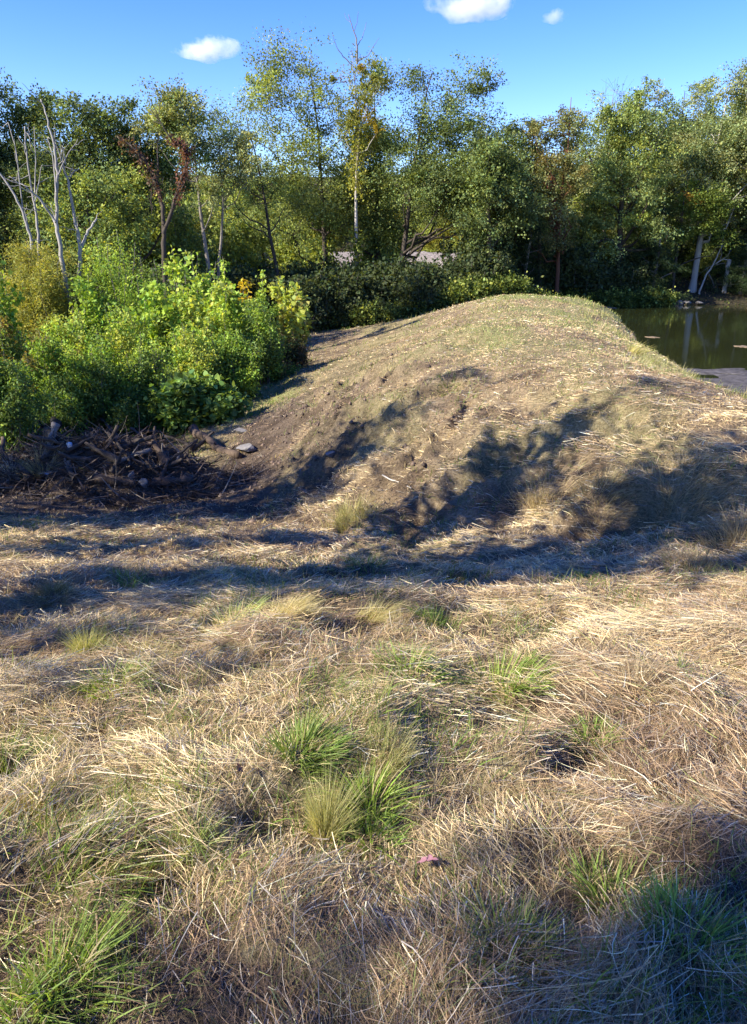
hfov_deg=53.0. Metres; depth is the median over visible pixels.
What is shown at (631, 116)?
oak tree
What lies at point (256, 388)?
vine bush
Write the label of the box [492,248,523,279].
undergrowth shrub
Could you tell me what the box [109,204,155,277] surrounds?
young tree
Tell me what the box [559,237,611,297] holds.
undergrowth shrub
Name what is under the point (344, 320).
undergrowth shrub
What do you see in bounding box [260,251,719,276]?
gravel road
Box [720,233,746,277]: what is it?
young tree
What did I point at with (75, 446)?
pile branch
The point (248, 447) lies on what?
rock
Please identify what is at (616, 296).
undergrowth shrub
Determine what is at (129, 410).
thicket bush
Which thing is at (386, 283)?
undergrowth shrub
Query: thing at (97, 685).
grass tuft
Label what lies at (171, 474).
pile branch
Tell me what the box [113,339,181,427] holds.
thicket bush
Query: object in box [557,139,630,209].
forest tree
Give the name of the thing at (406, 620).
grass tuft
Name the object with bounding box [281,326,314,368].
thicket bush
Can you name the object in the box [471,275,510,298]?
undergrowth shrub
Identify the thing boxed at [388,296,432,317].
undergrowth shrub
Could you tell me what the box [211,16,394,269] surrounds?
tall tree
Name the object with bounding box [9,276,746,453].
leaf litter
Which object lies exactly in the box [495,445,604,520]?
grass tuft
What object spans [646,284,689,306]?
undergrowth shrub
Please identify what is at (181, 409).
vine bush
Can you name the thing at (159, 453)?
pile branch
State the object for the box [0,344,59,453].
thicket bush
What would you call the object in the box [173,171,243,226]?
forest tree
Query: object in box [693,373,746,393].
algae mat
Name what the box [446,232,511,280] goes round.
undergrowth shrub
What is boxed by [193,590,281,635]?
grass tuft
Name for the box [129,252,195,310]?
locust sapling
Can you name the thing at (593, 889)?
grass tuft
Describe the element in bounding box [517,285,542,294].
undergrowth shrub
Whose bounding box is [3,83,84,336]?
dead tree
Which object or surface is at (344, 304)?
undergrowth shrub
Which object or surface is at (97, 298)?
undergrowth shrub
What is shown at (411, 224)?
forest tree
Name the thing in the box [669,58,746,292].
oak tree
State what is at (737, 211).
oak tree
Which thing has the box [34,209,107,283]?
young tree
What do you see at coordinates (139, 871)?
grass tuft
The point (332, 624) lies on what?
straw thatch
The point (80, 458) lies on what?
pile branch
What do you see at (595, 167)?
forest tree
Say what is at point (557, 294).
undergrowth shrub
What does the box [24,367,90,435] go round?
thicket bush
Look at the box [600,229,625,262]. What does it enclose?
young tree
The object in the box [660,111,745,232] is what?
forest tree
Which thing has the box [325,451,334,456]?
rock
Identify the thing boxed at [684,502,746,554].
grass tuft
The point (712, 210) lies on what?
maple tree
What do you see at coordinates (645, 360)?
shore weeds
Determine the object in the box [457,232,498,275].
juniper tree
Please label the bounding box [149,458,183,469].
pile branch
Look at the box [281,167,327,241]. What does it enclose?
forest tree
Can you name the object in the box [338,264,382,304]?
undergrowth shrub
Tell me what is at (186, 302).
sycamore sapling
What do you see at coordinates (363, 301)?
undergrowth shrub
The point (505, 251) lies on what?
undergrowth shrub
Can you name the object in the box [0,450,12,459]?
pile branch
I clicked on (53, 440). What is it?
pile branch
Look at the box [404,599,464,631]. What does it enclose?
grass tuft
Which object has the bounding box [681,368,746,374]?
algae mat
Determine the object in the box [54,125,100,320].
dead tree
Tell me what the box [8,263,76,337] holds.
undergrowth shrub
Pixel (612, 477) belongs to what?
grass tuft
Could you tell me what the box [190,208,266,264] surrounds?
forest tree
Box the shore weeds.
[574,296,746,398]
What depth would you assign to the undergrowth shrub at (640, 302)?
42.57 m
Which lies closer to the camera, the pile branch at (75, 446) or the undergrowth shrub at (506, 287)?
the pile branch at (75, 446)
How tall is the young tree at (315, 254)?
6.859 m
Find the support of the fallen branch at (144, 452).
on the ground at (434, 451)
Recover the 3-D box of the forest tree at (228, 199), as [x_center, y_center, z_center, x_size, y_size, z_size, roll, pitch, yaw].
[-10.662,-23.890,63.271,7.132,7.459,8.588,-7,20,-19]
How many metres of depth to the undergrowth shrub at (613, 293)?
42.22 m
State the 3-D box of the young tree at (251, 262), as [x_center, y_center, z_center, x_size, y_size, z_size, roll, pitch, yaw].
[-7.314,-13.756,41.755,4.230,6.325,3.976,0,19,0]
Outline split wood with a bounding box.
[42,422,59,459]
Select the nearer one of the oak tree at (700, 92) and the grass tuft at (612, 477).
the grass tuft at (612, 477)
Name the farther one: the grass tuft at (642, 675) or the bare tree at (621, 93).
the bare tree at (621, 93)
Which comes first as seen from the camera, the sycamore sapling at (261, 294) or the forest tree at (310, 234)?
the sycamore sapling at (261, 294)
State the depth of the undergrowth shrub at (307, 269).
40.06 m
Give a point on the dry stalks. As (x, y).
(162, 375)
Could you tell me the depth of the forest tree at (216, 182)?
76.66 m
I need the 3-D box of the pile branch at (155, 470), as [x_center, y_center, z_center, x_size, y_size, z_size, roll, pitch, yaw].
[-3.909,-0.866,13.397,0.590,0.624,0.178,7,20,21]
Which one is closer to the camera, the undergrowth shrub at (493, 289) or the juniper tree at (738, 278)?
the undergrowth shrub at (493, 289)
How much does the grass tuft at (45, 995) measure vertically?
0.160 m
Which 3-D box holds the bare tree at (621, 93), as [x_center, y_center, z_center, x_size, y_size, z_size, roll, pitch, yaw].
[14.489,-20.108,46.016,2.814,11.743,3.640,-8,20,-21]
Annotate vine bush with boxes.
[143,368,222,434]
[195,370,252,425]
[221,374,261,400]
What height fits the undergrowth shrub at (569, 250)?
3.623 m
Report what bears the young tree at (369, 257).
on the ground at (434, 451)
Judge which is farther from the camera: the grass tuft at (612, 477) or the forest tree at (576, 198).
the forest tree at (576, 198)
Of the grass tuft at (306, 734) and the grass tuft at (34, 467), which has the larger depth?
the grass tuft at (34, 467)
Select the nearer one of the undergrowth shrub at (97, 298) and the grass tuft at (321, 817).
the grass tuft at (321, 817)
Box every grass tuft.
[0,720,83,786]
[0,779,85,835]
[0,890,177,1023]
[0,946,88,1023]
[1,452,25,476]
[8,435,67,481]
[18,574,85,611]
[28,795,173,913]
[50,618,133,653]
[55,649,99,673]
[59,655,163,703]
[83,846,166,901]
[100,565,170,589]
[100,633,188,665]
[114,780,174,819]
[144,795,237,870]
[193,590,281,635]
[250,701,361,788]
[259,737,377,844]
[264,588,344,618]
[293,751,436,834]
[314,487,391,533]
[320,797,427,875]
[342,548,387,575]
[349,713,427,781]
[352,592,413,623]
[367,638,478,696]
[375,610,431,633]
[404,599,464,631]
[427,883,590,1007]
[433,369,458,395]
[447,644,566,715]
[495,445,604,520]
[553,825,700,923]
[554,460,654,536]
[562,706,633,763]
[566,567,601,579]
[594,639,694,712]
[597,319,618,331]
[610,864,746,1023]
[628,340,657,355]
[630,439,746,532]
[640,350,673,367]
[648,536,733,572]
[650,355,698,378]
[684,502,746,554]
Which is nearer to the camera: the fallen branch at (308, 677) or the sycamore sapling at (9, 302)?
the fallen branch at (308, 677)
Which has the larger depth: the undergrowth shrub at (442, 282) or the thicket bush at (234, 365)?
the undergrowth shrub at (442, 282)
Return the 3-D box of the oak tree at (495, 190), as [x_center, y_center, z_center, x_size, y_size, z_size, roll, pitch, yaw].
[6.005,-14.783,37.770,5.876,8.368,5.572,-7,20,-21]
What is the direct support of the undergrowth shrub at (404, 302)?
on the ground at (434, 451)
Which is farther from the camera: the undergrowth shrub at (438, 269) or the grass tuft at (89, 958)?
the undergrowth shrub at (438, 269)
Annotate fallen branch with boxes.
[86,437,134,456]
[102,444,152,466]
[122,447,175,457]
[129,427,160,432]
[280,638,326,686]
[382,474,411,488]
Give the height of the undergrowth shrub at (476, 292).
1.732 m
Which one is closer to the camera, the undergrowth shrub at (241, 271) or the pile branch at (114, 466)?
the pile branch at (114, 466)
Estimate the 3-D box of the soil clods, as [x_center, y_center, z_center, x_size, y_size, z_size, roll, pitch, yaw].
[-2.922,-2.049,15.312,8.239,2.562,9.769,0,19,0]
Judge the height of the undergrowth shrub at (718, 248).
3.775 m
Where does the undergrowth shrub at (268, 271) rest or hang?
on the ground at (434, 451)
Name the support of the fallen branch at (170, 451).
on the ground at (434, 451)
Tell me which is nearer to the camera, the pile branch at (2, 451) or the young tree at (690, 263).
the pile branch at (2, 451)
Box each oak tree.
[0,65,35,277]
[0,67,59,270]
[0,78,152,274]
[13,155,161,302]
[74,91,217,270]
[351,52,523,264]
[444,123,557,270]
[460,102,565,286]
[544,74,698,268]
[633,71,737,244]
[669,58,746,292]
[700,60,746,232]
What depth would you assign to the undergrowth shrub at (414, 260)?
40.46 m
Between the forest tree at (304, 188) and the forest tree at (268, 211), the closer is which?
the forest tree at (268, 211)
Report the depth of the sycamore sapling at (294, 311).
25.28 m
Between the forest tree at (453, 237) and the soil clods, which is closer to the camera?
the soil clods
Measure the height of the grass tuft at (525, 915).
0.186 m
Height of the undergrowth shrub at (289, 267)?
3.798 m
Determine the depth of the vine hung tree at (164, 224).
27.85 m
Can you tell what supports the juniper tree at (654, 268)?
on the ground at (434, 451)
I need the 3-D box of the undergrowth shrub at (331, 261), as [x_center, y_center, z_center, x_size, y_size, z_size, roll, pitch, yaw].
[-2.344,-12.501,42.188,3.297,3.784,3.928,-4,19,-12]
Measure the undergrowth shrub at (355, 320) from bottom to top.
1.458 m
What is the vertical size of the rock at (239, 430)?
0.148 m
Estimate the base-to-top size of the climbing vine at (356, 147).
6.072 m
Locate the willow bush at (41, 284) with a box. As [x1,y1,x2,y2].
[0,232,100,348]
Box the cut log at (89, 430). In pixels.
[79,428,93,435]
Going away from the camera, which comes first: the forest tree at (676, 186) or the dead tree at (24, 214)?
the dead tree at (24, 214)
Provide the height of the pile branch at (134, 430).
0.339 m
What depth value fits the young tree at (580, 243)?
43.62 m
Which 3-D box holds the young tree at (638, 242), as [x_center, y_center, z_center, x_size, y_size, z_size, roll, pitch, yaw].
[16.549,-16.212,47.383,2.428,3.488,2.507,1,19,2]
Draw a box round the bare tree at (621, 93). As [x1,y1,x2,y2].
[592,77,633,247]
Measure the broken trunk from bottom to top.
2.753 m
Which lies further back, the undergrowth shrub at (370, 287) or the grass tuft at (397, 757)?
the undergrowth shrub at (370, 287)
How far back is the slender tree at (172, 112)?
29.48 m
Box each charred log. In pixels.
[13,419,49,448]
[43,415,61,445]
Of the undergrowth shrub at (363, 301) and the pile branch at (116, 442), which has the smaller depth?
the pile branch at (116, 442)
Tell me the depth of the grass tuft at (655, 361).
15.38 m
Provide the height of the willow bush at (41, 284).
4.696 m
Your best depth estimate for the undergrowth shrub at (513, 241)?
43.37 m
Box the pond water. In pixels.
[607,305,746,387]
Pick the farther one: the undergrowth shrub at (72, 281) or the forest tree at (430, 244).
the forest tree at (430, 244)
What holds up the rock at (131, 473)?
on the ground at (434, 451)
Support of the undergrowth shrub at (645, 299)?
on the ground at (434, 451)
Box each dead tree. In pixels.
[0,122,49,254]
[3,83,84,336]
[12,124,53,265]
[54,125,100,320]
[698,237,729,293]
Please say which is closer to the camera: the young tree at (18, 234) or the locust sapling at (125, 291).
the locust sapling at (125, 291)
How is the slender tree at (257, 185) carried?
on the ground at (434, 451)
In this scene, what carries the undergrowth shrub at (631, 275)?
on the ground at (434, 451)
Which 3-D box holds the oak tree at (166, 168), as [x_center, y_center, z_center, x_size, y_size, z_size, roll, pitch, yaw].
[-10.925,-13.769,35.581,7.691,10.602,5.830,0,19,0]
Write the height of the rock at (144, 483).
0.172 m
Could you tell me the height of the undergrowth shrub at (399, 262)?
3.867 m
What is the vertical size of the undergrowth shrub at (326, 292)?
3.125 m
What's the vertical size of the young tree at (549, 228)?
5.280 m
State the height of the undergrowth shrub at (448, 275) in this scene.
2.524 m
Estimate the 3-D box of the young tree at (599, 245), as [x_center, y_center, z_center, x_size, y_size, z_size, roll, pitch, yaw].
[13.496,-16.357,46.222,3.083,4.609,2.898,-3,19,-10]
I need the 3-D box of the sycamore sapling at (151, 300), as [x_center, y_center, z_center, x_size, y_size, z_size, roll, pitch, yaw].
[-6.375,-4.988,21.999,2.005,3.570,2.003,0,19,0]
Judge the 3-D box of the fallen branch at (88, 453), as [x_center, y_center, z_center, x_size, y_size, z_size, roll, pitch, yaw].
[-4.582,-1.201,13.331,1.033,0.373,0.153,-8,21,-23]
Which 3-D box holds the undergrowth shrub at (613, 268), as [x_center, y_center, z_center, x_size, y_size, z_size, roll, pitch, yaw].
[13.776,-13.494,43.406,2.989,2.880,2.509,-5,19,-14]
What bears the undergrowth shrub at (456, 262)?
on the ground at (434, 451)
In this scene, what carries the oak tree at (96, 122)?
on the ground at (434, 451)
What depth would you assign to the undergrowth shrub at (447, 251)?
40.39 m
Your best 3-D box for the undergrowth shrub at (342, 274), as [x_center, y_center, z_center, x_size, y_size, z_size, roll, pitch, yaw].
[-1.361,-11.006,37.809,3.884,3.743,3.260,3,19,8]
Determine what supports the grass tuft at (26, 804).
on the ground at (434, 451)
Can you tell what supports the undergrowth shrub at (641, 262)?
on the ground at (434, 451)
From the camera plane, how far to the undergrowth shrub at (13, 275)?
29.82 m
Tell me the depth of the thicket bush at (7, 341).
18.30 m
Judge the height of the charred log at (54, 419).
0.727 m
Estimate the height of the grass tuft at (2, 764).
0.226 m
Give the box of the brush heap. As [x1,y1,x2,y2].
[0,402,273,508]
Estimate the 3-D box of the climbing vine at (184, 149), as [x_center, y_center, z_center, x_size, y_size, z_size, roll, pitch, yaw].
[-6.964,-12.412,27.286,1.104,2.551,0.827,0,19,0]
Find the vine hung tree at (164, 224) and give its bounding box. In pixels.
[123,92,189,301]
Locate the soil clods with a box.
[0,342,446,522]
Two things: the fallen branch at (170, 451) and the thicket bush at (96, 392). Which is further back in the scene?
the thicket bush at (96, 392)
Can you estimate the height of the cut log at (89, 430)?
0.232 m
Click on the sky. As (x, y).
(550, 52)
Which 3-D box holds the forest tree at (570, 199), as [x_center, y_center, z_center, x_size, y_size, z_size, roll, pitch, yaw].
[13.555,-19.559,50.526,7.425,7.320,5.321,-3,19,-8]
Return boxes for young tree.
[2,198,72,274]
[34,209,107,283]
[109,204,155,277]
[137,182,192,275]
[147,196,228,281]
[204,199,261,280]
[223,206,267,274]
[265,211,309,273]
[293,195,345,271]
[344,206,395,266]
[371,217,403,269]
[491,224,533,253]
[531,198,574,248]
[566,224,604,253]
[585,213,608,263]
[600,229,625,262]
[626,231,647,248]
[661,242,678,278]
[679,235,696,277]
[698,239,722,278]
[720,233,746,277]
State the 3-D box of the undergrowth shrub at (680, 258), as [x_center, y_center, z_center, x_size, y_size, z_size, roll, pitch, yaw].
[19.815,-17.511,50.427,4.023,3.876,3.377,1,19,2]
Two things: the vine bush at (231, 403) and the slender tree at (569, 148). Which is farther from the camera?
the slender tree at (569, 148)
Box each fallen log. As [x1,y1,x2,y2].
[90,473,135,486]
[152,471,193,486]
[188,424,241,458]
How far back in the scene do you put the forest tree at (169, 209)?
47.87 m
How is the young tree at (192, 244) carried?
on the ground at (434, 451)
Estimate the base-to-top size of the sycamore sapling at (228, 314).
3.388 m
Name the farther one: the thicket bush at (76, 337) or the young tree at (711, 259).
the young tree at (711, 259)
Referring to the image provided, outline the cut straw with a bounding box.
[0,293,746,1023]
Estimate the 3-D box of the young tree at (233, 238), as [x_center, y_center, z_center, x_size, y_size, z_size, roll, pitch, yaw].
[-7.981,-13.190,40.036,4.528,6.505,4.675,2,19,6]
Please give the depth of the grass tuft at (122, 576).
6.31 m
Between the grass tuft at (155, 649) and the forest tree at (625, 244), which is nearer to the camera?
the grass tuft at (155, 649)
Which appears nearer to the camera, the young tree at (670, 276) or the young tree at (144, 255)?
the young tree at (144, 255)
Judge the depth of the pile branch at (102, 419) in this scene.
18.47 m
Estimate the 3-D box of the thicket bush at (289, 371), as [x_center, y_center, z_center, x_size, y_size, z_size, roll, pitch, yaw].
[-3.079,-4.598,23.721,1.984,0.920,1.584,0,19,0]
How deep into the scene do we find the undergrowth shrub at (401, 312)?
36.90 m
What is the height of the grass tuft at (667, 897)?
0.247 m
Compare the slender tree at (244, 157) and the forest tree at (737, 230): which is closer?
the slender tree at (244, 157)
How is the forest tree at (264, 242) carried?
on the ground at (434, 451)
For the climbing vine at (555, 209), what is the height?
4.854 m
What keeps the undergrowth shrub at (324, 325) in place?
on the ground at (434, 451)
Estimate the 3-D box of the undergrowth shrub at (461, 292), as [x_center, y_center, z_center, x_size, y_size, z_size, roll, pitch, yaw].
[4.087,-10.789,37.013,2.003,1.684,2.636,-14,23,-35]
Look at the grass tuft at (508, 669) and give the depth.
3.63 m
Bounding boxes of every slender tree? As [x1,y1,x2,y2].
[126,73,244,279]
[191,86,302,275]
[196,126,267,280]
[506,97,599,295]
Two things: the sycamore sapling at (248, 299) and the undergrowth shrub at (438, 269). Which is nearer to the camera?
the sycamore sapling at (248, 299)
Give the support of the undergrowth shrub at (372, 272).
on the ground at (434, 451)
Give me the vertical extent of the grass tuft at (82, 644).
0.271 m
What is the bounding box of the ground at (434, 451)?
[0,169,746,1023]
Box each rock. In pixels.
[128,471,134,479]
[138,478,147,487]
[234,428,246,433]
[236,443,256,451]
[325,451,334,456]
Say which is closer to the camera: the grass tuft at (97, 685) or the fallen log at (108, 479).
the grass tuft at (97, 685)
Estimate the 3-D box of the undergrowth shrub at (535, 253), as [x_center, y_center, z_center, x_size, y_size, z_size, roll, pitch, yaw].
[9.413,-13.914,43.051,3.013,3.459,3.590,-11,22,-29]
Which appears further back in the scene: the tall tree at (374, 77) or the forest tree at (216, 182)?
the forest tree at (216, 182)
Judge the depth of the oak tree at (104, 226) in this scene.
28.62 m
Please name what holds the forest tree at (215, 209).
on the ground at (434, 451)
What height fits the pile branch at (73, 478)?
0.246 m
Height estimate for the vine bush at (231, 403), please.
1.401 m
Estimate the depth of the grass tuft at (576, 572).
6.84 m
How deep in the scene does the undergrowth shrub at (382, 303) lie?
36.59 m
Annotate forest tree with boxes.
[2,164,82,271]
[57,140,105,172]
[84,173,156,274]
[137,181,206,264]
[141,185,227,260]
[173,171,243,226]
[183,178,287,253]
[189,172,236,219]
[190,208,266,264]
[217,165,307,267]
[220,194,270,249]
[226,176,307,248]
[233,157,272,225]
[278,189,353,251]
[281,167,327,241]
[298,201,373,251]
[326,178,413,248]
[383,179,450,251]
[412,186,462,252]
[427,203,472,251]
[447,181,558,245]
[542,172,624,221]
[556,130,642,248]
[556,170,654,258]
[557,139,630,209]
[600,120,700,246]
[637,126,695,226]
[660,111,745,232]
[690,110,746,240]
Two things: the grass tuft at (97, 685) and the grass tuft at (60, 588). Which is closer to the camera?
the grass tuft at (97, 685)
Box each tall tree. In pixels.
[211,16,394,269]
[311,46,435,260]
[324,13,399,264]
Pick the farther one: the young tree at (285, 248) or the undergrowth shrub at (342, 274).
the young tree at (285, 248)
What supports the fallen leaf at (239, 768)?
on the cut straw
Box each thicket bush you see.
[0,306,61,423]
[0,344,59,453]
[6,325,87,428]
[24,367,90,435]
[30,302,112,389]
[56,327,149,430]
[85,297,157,384]
[100,381,162,436]
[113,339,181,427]
[151,319,223,382]
[196,325,268,398]
[224,295,295,385]
[262,355,302,382]
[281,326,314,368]
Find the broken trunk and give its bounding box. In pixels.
[722,251,730,292]
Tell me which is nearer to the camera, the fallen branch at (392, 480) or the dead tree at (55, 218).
the fallen branch at (392, 480)
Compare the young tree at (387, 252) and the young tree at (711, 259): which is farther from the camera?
the young tree at (711, 259)
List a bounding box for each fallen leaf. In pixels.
[237,763,242,771]
[415,855,437,863]
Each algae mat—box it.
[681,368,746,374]
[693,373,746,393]
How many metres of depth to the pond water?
27.75 m
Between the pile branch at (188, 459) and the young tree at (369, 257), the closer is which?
the pile branch at (188, 459)
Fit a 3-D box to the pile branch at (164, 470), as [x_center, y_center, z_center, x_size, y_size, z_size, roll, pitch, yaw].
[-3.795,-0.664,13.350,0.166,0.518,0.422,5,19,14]
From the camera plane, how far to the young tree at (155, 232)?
39.48 m
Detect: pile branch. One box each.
[0,436,9,461]
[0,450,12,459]
[17,463,36,485]
[28,430,65,444]
[40,443,67,452]
[40,450,52,460]
[57,429,71,439]
[58,452,96,465]
[65,450,83,460]
[65,466,80,482]
[66,434,95,453]
[84,442,120,462]
[100,417,125,434]
[103,425,118,450]
[105,424,120,437]
[106,431,122,450]
[109,449,123,473]
[121,436,152,446]
[130,427,146,437]
[139,446,159,475]
[149,435,170,464]
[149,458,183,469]
[155,459,168,489]
[160,441,194,468]
[164,434,186,443]
[164,471,174,477]
[183,439,197,450]
[183,448,191,465]
[192,430,214,451]
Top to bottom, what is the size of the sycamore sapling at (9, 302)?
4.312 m
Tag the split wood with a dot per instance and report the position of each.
(55, 425)
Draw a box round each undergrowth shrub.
[0,266,63,317]
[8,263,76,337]
[61,270,118,345]
[83,262,162,299]
[101,270,185,344]
[144,254,194,293]
[169,261,229,313]
[213,257,271,317]
[219,280,253,315]
[240,263,294,320]
[248,256,283,281]
[268,269,330,333]
[273,255,311,279]
[281,257,335,282]
[294,265,342,330]
[307,310,322,331]
[308,255,340,273]
[314,255,380,307]
[316,268,355,329]
[317,312,333,329]
[321,307,343,329]
[325,278,370,328]
[330,308,350,328]
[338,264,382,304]
[343,302,374,327]
[353,296,389,325]
[354,255,402,305]
[355,297,370,306]
[365,295,393,323]
[371,256,417,295]
[376,251,414,274]
[378,288,398,306]
[378,299,400,322]
[387,255,443,317]
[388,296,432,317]
[391,298,407,319]
[393,287,423,318]
[402,253,435,268]
[422,297,443,312]
[427,272,454,306]
[428,253,470,281]
[431,262,445,276]
[432,287,456,308]
[436,230,510,265]
[436,276,483,306]
[439,264,464,281]
[441,272,493,302]
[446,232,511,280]
[459,240,513,281]
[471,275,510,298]
[474,236,520,266]
[489,271,526,296]
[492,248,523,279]
[498,269,543,294]
[501,234,544,252]
[512,240,560,285]
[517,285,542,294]
[529,248,581,295]
[541,237,591,296]
[548,290,572,296]
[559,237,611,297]
[560,287,582,297]
[573,286,601,303]
[581,289,609,305]
[592,286,622,306]
[599,286,635,306]
[603,257,630,289]
[610,255,650,300]
[618,286,643,306]
[622,238,677,288]
[627,234,676,263]
[627,286,647,305]
[635,285,670,306]
[636,285,651,305]
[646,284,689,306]
[662,230,696,278]
[676,235,700,273]
[684,223,711,275]
[693,221,746,277]
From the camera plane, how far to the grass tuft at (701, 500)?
8.64 m
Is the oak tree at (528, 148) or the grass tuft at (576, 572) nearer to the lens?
the grass tuft at (576, 572)
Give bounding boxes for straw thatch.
[0,298,746,1023]
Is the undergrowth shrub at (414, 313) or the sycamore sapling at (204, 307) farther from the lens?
the undergrowth shrub at (414, 313)
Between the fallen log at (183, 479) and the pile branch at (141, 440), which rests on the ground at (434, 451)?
the fallen log at (183, 479)
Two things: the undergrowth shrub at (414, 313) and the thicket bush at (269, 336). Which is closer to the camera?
the thicket bush at (269, 336)
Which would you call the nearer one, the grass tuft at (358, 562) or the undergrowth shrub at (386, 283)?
the grass tuft at (358, 562)
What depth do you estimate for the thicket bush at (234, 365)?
21.10 m
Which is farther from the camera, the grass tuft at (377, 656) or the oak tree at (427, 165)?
the oak tree at (427, 165)
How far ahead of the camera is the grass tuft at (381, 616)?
4.70 m
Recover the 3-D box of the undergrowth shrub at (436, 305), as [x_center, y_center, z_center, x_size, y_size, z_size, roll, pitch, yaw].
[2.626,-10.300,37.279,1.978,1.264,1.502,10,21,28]
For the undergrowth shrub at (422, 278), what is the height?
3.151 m
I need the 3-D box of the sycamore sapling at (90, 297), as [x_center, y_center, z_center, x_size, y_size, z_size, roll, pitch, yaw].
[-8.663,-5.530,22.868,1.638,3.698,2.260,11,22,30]
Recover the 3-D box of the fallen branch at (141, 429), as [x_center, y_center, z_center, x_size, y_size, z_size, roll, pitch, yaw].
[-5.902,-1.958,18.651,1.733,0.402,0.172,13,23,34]
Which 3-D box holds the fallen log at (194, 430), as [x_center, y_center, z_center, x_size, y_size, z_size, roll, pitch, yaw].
[-3.519,-1.558,16.575,0.272,0.396,2.484,-13,23,-34]
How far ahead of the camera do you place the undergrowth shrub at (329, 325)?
36.45 m
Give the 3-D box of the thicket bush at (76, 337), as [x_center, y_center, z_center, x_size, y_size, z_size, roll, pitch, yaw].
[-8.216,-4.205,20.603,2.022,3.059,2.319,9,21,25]
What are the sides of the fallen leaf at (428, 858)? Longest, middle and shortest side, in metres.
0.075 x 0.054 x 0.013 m
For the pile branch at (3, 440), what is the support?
on the brush heap
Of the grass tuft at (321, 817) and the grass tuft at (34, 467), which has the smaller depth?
the grass tuft at (321, 817)
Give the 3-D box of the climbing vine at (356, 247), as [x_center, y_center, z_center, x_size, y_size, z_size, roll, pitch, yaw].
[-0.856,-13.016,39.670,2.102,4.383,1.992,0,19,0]
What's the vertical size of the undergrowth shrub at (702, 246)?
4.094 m
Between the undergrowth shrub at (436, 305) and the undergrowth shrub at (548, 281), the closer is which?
the undergrowth shrub at (436, 305)
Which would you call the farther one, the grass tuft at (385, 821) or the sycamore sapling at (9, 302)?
the sycamore sapling at (9, 302)
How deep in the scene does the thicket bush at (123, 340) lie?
20.27 m
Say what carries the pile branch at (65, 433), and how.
on the brush heap
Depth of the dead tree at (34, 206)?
27.12 m
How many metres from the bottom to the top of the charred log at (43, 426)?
0.528 m
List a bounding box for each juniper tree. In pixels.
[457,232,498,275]
[507,207,559,294]
[628,201,695,304]
[699,199,746,294]
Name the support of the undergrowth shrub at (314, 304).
on the ground at (434, 451)
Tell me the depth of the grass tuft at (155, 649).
3.96 m
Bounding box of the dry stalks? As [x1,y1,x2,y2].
[150,345,172,403]
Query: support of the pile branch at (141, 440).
on the brush heap
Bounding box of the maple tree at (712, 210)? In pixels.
[636,178,745,293]
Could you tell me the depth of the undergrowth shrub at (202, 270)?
30.40 m
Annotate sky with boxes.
[0,0,746,176]
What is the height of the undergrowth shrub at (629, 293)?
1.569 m
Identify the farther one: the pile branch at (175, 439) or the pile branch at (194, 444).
the pile branch at (175, 439)
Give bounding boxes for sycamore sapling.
[0,256,34,369]
[65,268,116,356]
[123,279,187,370]
[136,282,216,380]
[157,246,223,334]
[199,278,248,347]
[200,254,230,310]
[237,277,279,335]
[254,270,282,330]
[265,275,314,348]
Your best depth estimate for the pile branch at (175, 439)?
17.10 m
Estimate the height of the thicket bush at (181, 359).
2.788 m
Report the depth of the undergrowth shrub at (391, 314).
36.49 m
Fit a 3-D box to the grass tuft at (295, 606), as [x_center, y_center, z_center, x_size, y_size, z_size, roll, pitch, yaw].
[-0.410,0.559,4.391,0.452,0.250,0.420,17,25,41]
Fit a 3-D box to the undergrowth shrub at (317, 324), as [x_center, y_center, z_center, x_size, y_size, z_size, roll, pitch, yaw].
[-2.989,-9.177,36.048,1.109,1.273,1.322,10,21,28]
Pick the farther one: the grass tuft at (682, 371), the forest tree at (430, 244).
the forest tree at (430, 244)
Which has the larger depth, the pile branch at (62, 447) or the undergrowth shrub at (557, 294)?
the undergrowth shrub at (557, 294)
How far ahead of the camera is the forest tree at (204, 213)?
43.38 m
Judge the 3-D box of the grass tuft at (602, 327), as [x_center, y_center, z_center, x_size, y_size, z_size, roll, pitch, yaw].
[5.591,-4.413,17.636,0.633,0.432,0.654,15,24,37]
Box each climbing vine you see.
[111,133,164,201]
[165,133,195,208]
[340,76,379,207]
[342,223,376,272]
[539,168,567,259]
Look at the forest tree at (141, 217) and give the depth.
42.45 m
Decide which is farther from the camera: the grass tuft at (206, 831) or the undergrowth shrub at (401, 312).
the undergrowth shrub at (401, 312)
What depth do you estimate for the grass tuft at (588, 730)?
3.06 m
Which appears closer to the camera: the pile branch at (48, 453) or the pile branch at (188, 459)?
the pile branch at (48, 453)
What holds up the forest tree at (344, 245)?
on the ground at (434, 451)
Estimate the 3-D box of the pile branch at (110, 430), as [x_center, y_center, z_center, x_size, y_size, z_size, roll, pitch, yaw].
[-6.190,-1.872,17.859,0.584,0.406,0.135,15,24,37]
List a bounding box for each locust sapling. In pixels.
[67,229,170,357]
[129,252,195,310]
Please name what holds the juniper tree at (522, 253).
on the ground at (434, 451)
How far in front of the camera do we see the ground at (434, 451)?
5.49 m
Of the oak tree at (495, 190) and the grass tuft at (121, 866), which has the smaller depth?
the grass tuft at (121, 866)
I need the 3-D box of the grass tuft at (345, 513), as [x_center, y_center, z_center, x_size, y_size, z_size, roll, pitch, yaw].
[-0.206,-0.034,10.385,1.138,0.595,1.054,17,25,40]
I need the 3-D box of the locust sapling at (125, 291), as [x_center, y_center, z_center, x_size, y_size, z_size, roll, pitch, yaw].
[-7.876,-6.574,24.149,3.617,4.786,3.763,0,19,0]
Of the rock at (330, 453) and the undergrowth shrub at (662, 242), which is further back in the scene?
the undergrowth shrub at (662, 242)

